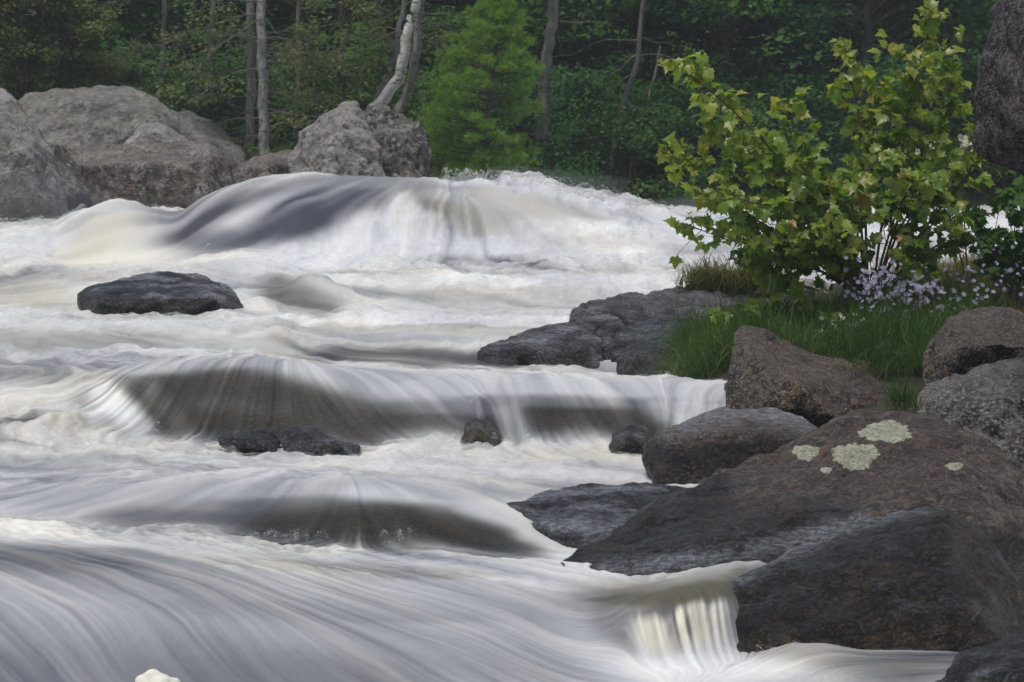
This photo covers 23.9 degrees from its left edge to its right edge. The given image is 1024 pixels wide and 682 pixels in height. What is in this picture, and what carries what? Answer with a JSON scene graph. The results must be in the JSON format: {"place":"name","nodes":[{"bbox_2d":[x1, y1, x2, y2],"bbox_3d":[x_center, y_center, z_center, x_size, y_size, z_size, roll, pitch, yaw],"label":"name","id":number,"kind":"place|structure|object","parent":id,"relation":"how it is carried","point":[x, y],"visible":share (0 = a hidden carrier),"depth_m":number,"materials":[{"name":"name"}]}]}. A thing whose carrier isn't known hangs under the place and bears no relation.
{"place":"outdoors","nodes":[
{"label":"outdoors","id":0,"kind":"place"},
{"bbox_2d":[0,172,1022,681],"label":"river water","id":1,"kind":"structure","parent":0,"point":[126,554],"depth_m":13.71,"materials":[{"name":"liquid"}]},
{"bbox_2d":[0,88,68,221],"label":"boulder","id":2,"kind":"object","parent":1,"relation":"in","point":[31,185],"visible":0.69,"depth_m":27.23,"materials":[{"name":"stone"}]},
{"bbox_2d":[54,144,90,212],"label":"boulder","id":3,"kind":"object","parent":1,"relation":"in","point":[78,195],"visible":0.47,"depth_m":28.28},
{"bbox_2d":[67,141,234,208],"bbox_3d":[-4.495,-1.859,29.463,2.288,1.161,2.274,0,5,0],"label":"boulder","id":4,"kind":"object","parent":1,"relation":"in","point":[182,174],"visible":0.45,"depth_m":28.57,"materials":[{"name":"stone"}]},
{"bbox_2d":[123,123,188,144],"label":"boulder","id":5,"kind":"object","parent":4,"relation":"on","point":[159,133],"visible":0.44,"depth_m":30.73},
{"bbox_2d":[135,669,180,681],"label":"foam lump","id":6,"kind":"object","parent":1,"relation":"on","point":[152,675],"visible":1,"depth_m":8.87,"materials":[{"name":"white"}]},
{"bbox_2d":[77,271,243,315],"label":"boulder","id":7,"kind":"object","parent":1,"relation":"in","point":[169,293],"visible":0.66,"depth_m":19.32,"materials":[{"name":"stone"}]},
{"bbox_2d":[177,110,246,169],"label":"boulder","id":8,"kind":"object","parent":1,"relation":"on","point":[189,128],"visible":0.5,"depth_m":32.35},
{"bbox_2d":[217,427,279,451],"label":"boulder","id":9,"kind":"object","parent":1,"relation":"in","point":[262,439],"visible":1,"depth_m":14.03,"materials":[{"name":"stone"}]},
{"bbox_2d":[115,369,400,445],"bbox_3d":[-1.691,0.752,15.165,2.061,1.179,1.700,0,5,0],"label":"boulder","id":10,"kind":"object","parent":1,"relation":"in","point":[213,405],"visible":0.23,"depth_m":14.90,"materials":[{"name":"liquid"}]},
{"bbox_2d":[232,149,292,183],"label":"boulder","id":11,"kind":"object","parent":1,"relation":"on","point":[271,163],"visible":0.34,"depth_m":30.43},
{"bbox_2d":[256,170,272,177],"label":"boulder","id":12,"kind":"object","parent":1,"relation":"in","point":[265,173],"visible":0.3,"depth_m":29.71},
{"bbox_2d":[276,424,360,455],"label":"boulder","id":13,"kind":"object","parent":1,"relation":"in","point":[312,439],"visible":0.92,"depth_m":13.95,"materials":[{"name":"stone"}]},
{"bbox_2d":[285,101,385,176],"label":"boulder","id":14,"kind":"object","parent":1,"relation":"on","point":[340,140],"visible":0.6,"depth_m":28.85,"materials":[{"name":"stone"}]},
{"bbox_2d":[231,505,537,557],"bbox_3d":[-0.703,1.181,12.115,1.893,0.830,1.050,0,5,0],"label":"boulder","id":15,"kind":"object","parent":1,"relation":"in","point":[364,526],"visible":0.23,"depth_m":12.01,"materials":[{"name":"stone"}]},
{"bbox_2d":[365,103,432,177],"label":"boulder","id":16,"kind":"object","parent":1,"relation":"on","point":[402,141],"visible":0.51,"depth_m":29.66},
{"bbox_2d":[0,167,798,664],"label":"spray","id":17,"kind":"object","parent":1,"relation":"on","point":[456,181],"visible":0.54,"depth_m":25.99,"materials":[{"name":"white liquid"}]},
{"bbox_2d":[326,346,477,434],"bbox_3d":[-0.689,0.559,17.608,1.449,1.156,1.600,0,5,0],"label":"boulder","id":18,"kind":"object","parent":1,"relation":"in","point":[336,353],"visible":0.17,"depth_m":17.59,"materials":[{"name":"stone"}]},
{"bbox_2d":[460,418,501,450],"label":"boulder","id":19,"kind":"object","parent":1,"relation":"in","point":[477,430],"visible":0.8,"depth_m":14.28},
{"bbox_2d":[11,171,1003,454],"bbox_3d":[-0.024,-0.459,20.766,16.307,1.865,15.455,0,5,0],"label":"spray veil","id":20,"kind":"object","parent":1,"relation":"on","point":[31,310],"visible":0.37,"depth_m":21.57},
{"bbox_2d":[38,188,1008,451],"bbox_3d":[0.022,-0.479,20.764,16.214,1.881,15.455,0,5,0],"label":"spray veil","id":21,"kind":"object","parent":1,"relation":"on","point":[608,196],"visible":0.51,"depth_m":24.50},
{"bbox_2d":[405,406,664,438],"bbox_3d":[0.169,0.795,15.169,1.753,1.092,1.700,0,5,0],"label":"veil","id":22,"kind":"object","parent":1,"relation":"in","point":[550,420],"visible":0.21,"depth_m":14.83,"materials":[{"name":"liquid"}]},
{"bbox_2d":[477,322,602,368],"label":"boulder","id":23,"kind":"object","parent":1,"relation":"in","point":[573,343],"visible":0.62,"depth_m":17.20,"materials":[{"name":"stone"}]},
{"bbox_2d":[507,482,685,547],"bbox_3d":[0.553,0.887,12.853,1.223,0.263,1.673,0,5,0],"label":"boulder","id":24,"kind":"object","parent":1,"relation":"in","point":[579,515],"visible":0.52,"depth_m":12.46,"materials":[{"name":"stone"}]},
{"bbox_2d":[609,424,651,454],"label":"boulder","id":25,"kind":"object","parent":1,"relation":"in","point":[630,439],"visible":0.83,"depth_m":14.21,"materials":[{"name":"stone"}]},
{"bbox_2d":[641,406,817,484],"bbox_3d":[1.300,0.647,13.903,1.154,0.524,1.538,0,5,0],"label":"boulder","id":26,"kind":"object","parent":1,"relation":"in","point":[700,448],"visible":0.51,"depth_m":13.41,"materials":[{"name":"grey stone"}]},
{"bbox_2d":[561,410,1023,584],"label":"boulder","id":27,"kind":"object","parent":1,"relation":"in","point":[834,474],"visible":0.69,"depth_m":11.69,"materials":[{"name":"brown stone"}]},
{"bbox_2d":[728,507,1023,652],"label":"boulder","id":28,"kind":"object","parent":1,"relation":"in","point":[928,579],"visible":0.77,"depth_m":9.73,"materials":[{"name":"stone"}]},
{"bbox_2d":[917,357,1023,469],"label":"boulder","id":29,"kind":"object","parent":1,"relation":"in","point":[986,400],"visible":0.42,"depth_m":13.09,"materials":[{"name":"stone"}]},
{"bbox_2d":[935,638,1023,681],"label":"boulder","id":30,"kind":"object","parent":1,"relation":"in","point":[1002,660],"visible":1,"depth_m":8.67,"materials":[{"name":"stone"}]},
{"bbox_2d":[11,0,1023,380],"bbox_3d":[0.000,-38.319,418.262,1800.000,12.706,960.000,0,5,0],"label":"forest ground","id":31,"kind":"structure","parent":0,"point":[977,200],"depth_m":40.84,"materials":[{"name":"plant"}]},
{"bbox_2d":[0,48,125,96],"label":"undergrowth bush","id":32,"kind":"object","parent":31,"relation":"on","point":[84,83],"visible":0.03,"depth_m":36.69,"materials":[{"name":"green plant"}]},
{"bbox_2d":[0,0,133,97],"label":"forest tree","id":33,"kind":"object","parent":31,"relation":"on","point":[28,17],"visible":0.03,"depth_m":39.87,"materials":[{"name":"green plant"}]},
{"bbox_2d":[0,0,151,100],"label":"olive tree","id":34,"kind":"object","parent":31,"relation":"on","point":[13,46],"visible":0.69,"depth_m":35.11,"materials":[{"name":"green plant"}]},
{"bbox_2d":[19,85,178,151],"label":"boulder","id":35,"kind":"object","parent":31,"relation":"on","point":[96,116],"visible":0.3,"depth_m":33.38,"materials":[{"name":"stone"}]},
{"bbox_2d":[6,0,216,91],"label":"forest tree","id":36,"kind":"object","parent":31,"relation":"on","point":[128,18],"visible":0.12,"depth_m":41.36,"materials":[{"name":"green plant"}]},
{"bbox_2d":[55,0,183,65],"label":"forest tree","id":37,"kind":"object","parent":31,"relation":"on","point":[148,42],"visible":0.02,"depth_m":47.88,"materials":[{"name":"green plant"}]},
{"bbox_2d":[87,45,210,108],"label":"undergrowth bush","id":38,"kind":"object","parent":31,"relation":"on","point":[150,88],"visible":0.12,"depth_m":37.18,"materials":[{"name":"green plant"}]},
{"bbox_2d":[70,0,276,101],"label":"thin tree","id":39,"kind":"object","parent":31,"relation":"on","point":[164,17],"visible":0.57,"depth_m":36.53,"materials":[{"name":"green plant"}]},
{"bbox_2d":[108,0,271,117],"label":"thin tree","id":40,"kind":"object","parent":31,"relation":"on","point":[213,6],"visible":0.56,"depth_m":36.78,"materials":[{"name":"green plant"}]},
{"bbox_2d":[28,0,369,118],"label":"forest tree","id":41,"kind":"object","parent":31,"relation":"on","point":[177,19],"visible":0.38,"depth_m":39.88,"materials":[{"name":"green plant"}]},
{"bbox_2d":[54,0,352,85],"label":"forest tree","id":42,"kind":"object","parent":31,"relation":"on","point":[196,15],"visible":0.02,"depth_m":45.04,"materials":[{"name":"green plant"}]},
{"bbox_2d":[158,52,294,155],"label":"undergrowth bush","id":43,"kind":"object","parent":31,"relation":"on","point":[206,109],"visible":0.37,"depth_m":36.55,"materials":[{"name":"green plant"}]},
{"bbox_2d":[141,0,374,158],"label":"grey tree","id":44,"kind":"object","parent":31,"relation":"on","point":[250,128],"visible":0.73,"depth_m":32.70,"materials":[{"name":"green plant"}]},
{"bbox_2d":[145,0,379,159],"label":"grey tree","id":45,"kind":"object","parent":31,"relation":"on","point":[263,147],"visible":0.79,"depth_m":32.38,"materials":[{"name":"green plant"}]},
{"bbox_2d":[209,51,334,155],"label":"undergrowth bush","id":46,"kind":"object","parent":31,"relation":"on","point":[306,111],"visible":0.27,"depth_m":36.64,"materials":[{"name":"green plant"}]},
{"bbox_2d":[169,0,410,111],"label":"forest tree","id":47,"kind":"object","parent":31,"relation":"on","point":[274,22],"visible":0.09,"depth_m":41.32,"materials":[{"name":"green plant"}]},
{"bbox_2d":[204,0,408,148],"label":"thin tree","id":48,"kind":"object","parent":31,"relation":"on","point":[298,22],"visible":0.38,"depth_m":36.34,"materials":[{"name":"green plant"}]},
{"bbox_2d":[138,0,501,78],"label":"forest tree","id":49,"kind":"object","parent":31,"relation":"on","point":[454,2],"depth_m":45.56,"materials":[{"name":"green plant"}]},
{"bbox_2d":[268,0,425,127],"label":"olive tree","id":50,"kind":"object","parent":31,"relation":"on","point":[340,25],"visible":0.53,"depth_m":35.79,"materials":[{"name":"green plant"}]},
{"bbox_2d":[208,0,512,143],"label":"forest tree","id":51,"kind":"object","parent":31,"relation":"on","point":[425,55],"visible":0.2,"depth_m":40.29,"materials":[{"name":"green plant"}]},
{"bbox_2d":[283,69,438,176],"bbox_3d":[-2.276,-3.069,36.288,2.424,2.073,2.021,0,5,0],"label":"undergrowth bush","id":52,"kind":"object","parent":31,"relation":"on","point":[372,94],"visible":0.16,"depth_m":35.96,"materials":[{"name":"green plant"}]},
{"bbox_2d":[314,0,488,113],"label":"grey birch","id":53,"kind":"object","parent":31,"relation":"on","point":[400,106],"visible":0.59,"depth_m":32.75,"materials":[{"name":"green plant"}]},
{"bbox_2d":[311,0,498,121],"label":"white birch","id":54,"kind":"object","parent":31,"relation":"on","point":[394,84],"visible":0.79,"depth_m":32.06,"materials":[{"name":"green plant"}]},
{"bbox_2d":[309,0,588,69],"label":"forest tree","id":55,"kind":"object","parent":31,"relation":"on","point":[466,26],"depth_m":48.98,"materials":[{"name":"green plant"}]},
{"bbox_2d":[309,0,600,121],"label":"forest tree","id":56,"kind":"object","parent":31,"relation":"on","point":[453,4],"visible":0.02,"depth_m":43.00,"materials":[{"name":"green plant"}]},
{"bbox_2d":[392,66,518,178],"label":"undergrowth bush","id":57,"kind":"object","parent":31,"relation":"on","point":[425,84],"visible":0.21,"depth_m":36.07,"materials":[{"name":"green plant"}]},
{"bbox_2d":[410,0,546,181],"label":"young pine","id":58,"kind":"object","parent":31,"relation":"on","point":[505,34],"visible":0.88,"depth_m":31.18,"materials":[{"name":"green plant"}]},
{"bbox_2d":[452,61,605,193],"bbox_3d":[0.204,-2.964,36.982,2.537,2.686,2.255,0,5,0],"label":"undergrowth bush","id":59,"kind":"object","parent":31,"relation":"on","point":[570,171],"visible":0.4,"depth_m":36.79,"materials":[{"name":"green plant"}]},
{"bbox_2d":[410,0,690,171],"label":"forest tree","id":60,"kind":"object","parent":31,"relation":"on","point":[519,126],"visible":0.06,"depth_m":41.54,"materials":[{"name":"green plant"}]},
{"bbox_2d":[535,0,622,139],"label":"grey tree","id":61,"kind":"object","parent":31,"relation":"on","point":[550,32],"visible":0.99,"depth_m":36.72,"materials":[{"name":"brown plant"}]},
{"bbox_2d":[516,61,657,203],"bbox_3d":[1.157,-3.233,38.330,2.315,2.375,2.360,0,5,0],"label":"undergrowth bush","id":62,"kind":"object","parent":31,"relation":"on","point":[578,92],"visible":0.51,"depth_m":38.21,"materials":[{"name":"green plant"}]},
{"bbox_2d":[480,0,770,180],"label":"forest tree","id":63,"kind":"object","parent":31,"relation":"on","point":[581,41],"visible":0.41,"depth_m":39.65,"materials":[{"name":"green plant"}]},
{"bbox_2d":[564,77,706,206],"bbox_3d":[1.984,-2.908,38.077,2.377,2.506,2.106,3,5,28],"label":"undergrowth bush","id":64,"kind":"object","parent":31,"relation":"on","point":[625,133],"visible":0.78,"depth_m":37.80,"materials":[{"name":"green plant"}]},
{"bbox_2d":[541,46,733,204],"bbox_3d":[1.938,-3.336,38.171,3.371,2.636,1.415,0,5,0],"label":"thin tree","id":65,"kind":"object","parent":31,"relation":"on","point":[716,169],"visible":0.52,"depth_m":38.14,"materials":[{"name":"green plant"}]},
{"bbox_2d":[550,0,725,196],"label":"thin tree","id":66,"kind":"object","parent":31,"relation":"on","point":[626,94],"visible":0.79,"depth_m":37.75,"materials":[{"name":"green plant"}]},
{"bbox_2d":[449,2,836,115],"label":"forest tree","id":67,"kind":"object","parent":31,"relation":"on","point":[593,57],"depth_m":45.62,"materials":[{"name":"green plant"}]},
{"bbox_2d":[515,0,821,167],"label":"forest tree","id":68,"kind":"object","parent":31,"relation":"on","point":[672,76],"visible":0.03,"depth_m":41.44,"materials":[{"name":"green plant"}]},
{"bbox_2d":[623,79,763,205],"bbox_3d":[2.807,-2.916,38.581,2.476,2.500,1.850,0,5,0],"label":"undergrowth bush","id":69,"kind":"object","parent":31,"relation":"on","point":[666,97],"visible":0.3,"depth_m":38.31,"materials":[{"name":"green plant"}]},
{"bbox_2d":[569,0,873,182],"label":"forest tree","id":70,"kind":"object","parent":31,"relation":"on","point":[727,32],"visible":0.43,"depth_m":39.17,"materials":[{"name":"green plant"}]},
{"bbox_2d":[654,99,801,205],"bbox_3d":[3.573,-2.731,38.573,2.616,2.386,2.090,0,5,0],"label":"undergrowth bush","id":71,"kind":"object","parent":31,"relation":"on","point":[717,155],"visible":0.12,"depth_m":38.39,"materials":[{"name":"green plant"}]},
{"bbox_2d":[635,0,912,108],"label":"forest tree","id":72,"kind":"object","parent":31,"relation":"on","point":[692,38],"visible":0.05,"depth_m":46.34,"materials":[{"name":"green plant"}]},
{"bbox_2d":[642,0,930,172],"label":"forest tree","id":73,"kind":"object","parent":31,"relation":"on","point":[880,13],"visible":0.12,"depth_m":40.66,"materials":[{"name":"green plant"}]},
{"bbox_2d":[732,80,847,201],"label":"undergrowth bush","id":74,"kind":"object","parent":31,"relation":"on","point":[768,107],"visible":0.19,"depth_m":38.69,"materials":[{"name":"green plant"}]},
{"bbox_2d":[783,77,922,202],"bbox_3d":[5.429,-3.051,38.962,2.615,2.490,2.331,0,5,0],"label":"undergrowth bush","id":75,"kind":"object","parent":31,"relation":"on","point":[841,155],"visible":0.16,"depth_m":38.59,"materials":[{"name":"green plant"}]},
{"bbox_2d":[719,0,1002,177],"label":"forest tree","id":76,"kind":"object","parent":31,"relation":"on","point":[869,23],"visible":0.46,"depth_m":39.33,"materials":[{"name":"green plant"}]},
{"bbox_2d":[781,0,993,152],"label":"forest tree","id":77,"kind":"object","parent":31,"relation":"on","point":[889,33],"visible":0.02,"depth_m":41.06,"materials":[{"name":"green plant"}]},
{"bbox_2d":[809,0,974,77],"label":"forest tree","id":78,"kind":"object","parent":31,"relation":"on","point":[874,21],"depth_m":47.82,"materials":[{"name":"green plant"}]},
{"bbox_2d":[825,8,983,72],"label":"forest tree","id":79,"kind":"object","parent":31,"relation":"on","point":[885,38],"visible":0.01,"depth_m":46.92,"materials":[{"name":"green plant"}]},
{"bbox_2d":[844,72,972,199],"bbox_3d":[6.514,-3.374,39.290,2.138,2.381,2.055,-1,5,-9],"label":"undergrowth bush","id":80,"kind":"object","parent":31,"relation":"on","point":[933,106],"visible":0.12,"depth_m":39.12,"materials":[{"name":"green plant"}]},
{"bbox_2d":[851,0,1015,180],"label":"forest tree","id":81,"kind":"object","parent":31,"relation":"on","point":[977,34],"visible":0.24,"depth_m":39.32,"materials":[{"name":"green plant"}]},
{"bbox_2d":[922,5,982,89],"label":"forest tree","id":82,"kind":"object","parent":31,"relation":"on","point":[966,59],"depth_m":42.98,"materials":[{"name":"green plant"}]},
{"bbox_2d":[911,72,1018,197],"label":"undergrowth bush","id":83,"kind":"object","parent":31,"relation":"on","point":[995,177],"visible":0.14,"depth_m":39.26,"materials":[{"name":"green plant"}]},
{"bbox_2d":[987,173,1023,190],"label":"undergrowth bush","id":84,"kind":"object","parent":31,"relation":"on","point":[1003,183],"visible":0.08,"depth_m":39.94,"materials":[{"name":"green plant"}]},
{"bbox_2d":[708,269,911,369],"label":"grass","id":85,"kind":"structure","parent":0,"point":[799,326],"depth_m":16.34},
{"bbox_2d":[677,271,1023,413],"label":"riverbank","id":86,"kind":"structure","parent":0,"point":[917,380],"depth_m":15.40,"materials":[{"name":"soil"}]},
{"bbox_2d":[616,341,674,375],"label":"boulder","id":87,"kind":"object","parent":86,"relation":"on","point":[628,355],"visible":0.52,"depth_m":16.79,"materials":[{"name":"stone"}]},
{"bbox_2d":[569,286,789,363],"bbox_3d":[1.516,-0.107,18.901,2.105,0.723,4.038,0,5,5],"label":"boulder","id":88,"kind":"object","parent":86,"relation":"on","point":[619,321],"visible":0.34,"depth_m":18.09,"materials":[{"name":"stone"}]},
{"bbox_2d":[799,278,832,292],"bbox_3d":[2.115,-0.439,19.135,0.902,0.139,0.253,2,5,26],"label":"driftwood","id":89,"kind":"object","parent":88,"relation":"on","point":[807,283],"visible":0.2,"depth_m":19.05,"materials":[{"name":"wood"}]},
{"bbox_2d":[630,273,790,379],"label":"grass","id":90,"kind":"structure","parent":86,"relation":"on","point":[697,345],"depth_m":16.23,"materials":[{"name":"plant"}]},
{"bbox_2d":[665,245,809,293],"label":"grass","id":91,"kind":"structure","parent":86,"relation":"on","point":[717,278],"depth_m":18.85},
{"bbox_2d":[694,273,840,331],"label":"maple seedling","id":92,"kind":"object","parent":86,"relation":"on","point":[796,287],"visible":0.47,"depth_m":16.89,"materials":[{"name":"green plant"}]},
{"bbox_2d":[724,325,852,427],"bbox_3d":[1.835,0.290,15.443,0.959,0.791,1.831,1,5,6],"label":"boulder","id":93,"kind":"object","parent":86,"relation":"on","point":[766,368],"visible":0.59,"depth_m":14.88,"materials":[{"name":"beige stone"}]},
{"bbox_2d":[655,0,1016,298],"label":"maple shrub","id":94,"kind":"object","parent":86,"relation":"on","point":[813,199],"visible":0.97,"depth_m":17.11,"materials":[{"name":"green plant"}]},
{"bbox_2d":[819,312,863,331],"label":"aster plant","id":95,"kind":"object","parent":86,"relation":"on","point":[834,319],"visible":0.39,"depth_m":16.30,"materials":[{"name":"white plant"}]},
{"bbox_2d":[848,360,890,409],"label":"boulder","id":96,"kind":"object","parent":86,"relation":"on","point":[859,396],"visible":0.34,"depth_m":15.06,"materials":[{"name":"brown stone"}]},
{"bbox_2d":[840,257,916,322],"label":"aster plant","id":97,"kind":"object","parent":86,"relation":"on","point":[872,281],"visible":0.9,"depth_m":16.59,"materials":[{"name":"purple plant"}]},
{"bbox_2d":[864,367,922,412],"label":"grass","id":98,"kind":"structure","parent":86,"relation":"on","point":[908,396],"depth_m":14.06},
{"bbox_2d":[802,253,1023,383],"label":"grass","id":99,"kind":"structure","parent":86,"relation":"on","point":[914,338],"depth_m":15.94,"materials":[{"name":"plant"}]},
{"bbox_2d":[881,268,964,320],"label":"aster plant","id":100,"kind":"object","parent":86,"relation":"on","point":[919,290],"visible":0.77,"depth_m":16.73,"materials":[{"name":"purple plant"}]},
{"bbox_2d":[926,145,973,278],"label":"flowering stem plant","id":101,"kind":"object","parent":86,"relation":"on","point":[959,194],"visible":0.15,"depth_m":18.15,"materials":[{"name":"green plant"}]},
{"bbox_2d":[904,141,934,158],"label":"white flower plant","id":102,"kind":"object","parent":101,"relation":"attached to","point":[918,149],"visible":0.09,"depth_m":18.08,"materials":[{"name":"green plant"}]},
{"bbox_2d":[958,134,979,180],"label":"white flower plant","id":103,"kind":"object","parent":101,"relation":"attached to","point":[962,139],"visible":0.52,"depth_m":18.09,"materials":[{"name":"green plant"}]},
{"bbox_2d":[915,227,1023,324],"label":"aster plant","id":104,"kind":"object","parent":86,"relation":"on","point":[996,284],"visible":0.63,"depth_m":16.94,"materials":[{"name":"purple plant"}]},
{"bbox_2d":[922,306,1023,389],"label":"boulder","id":105,"kind":"object","parent":86,"relation":"on","point":[963,342],"visible":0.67,"depth_m":14.62,"materials":[{"name":"beige stone"}]},
{"bbox_2d":[961,174,1023,306],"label":"leafy bush","id":106,"kind":"object","parent":86,"relation":"on","point":[987,238],"visible":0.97,"depth_m":17.17,"materials":[{"name":"green plant"}]},
{"bbox_2d":[841,244,1023,321],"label":"flowering plant","id":107,"kind":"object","parent":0,"point":[958,266],"depth_m":18.06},
{"bbox_2d":[971,0,1023,172],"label":"boulder","id":108,"kind":"object","parent":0,"point":[997,136],"visible":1,"depth_m":12.74,"materials":[{"name":"stone"}]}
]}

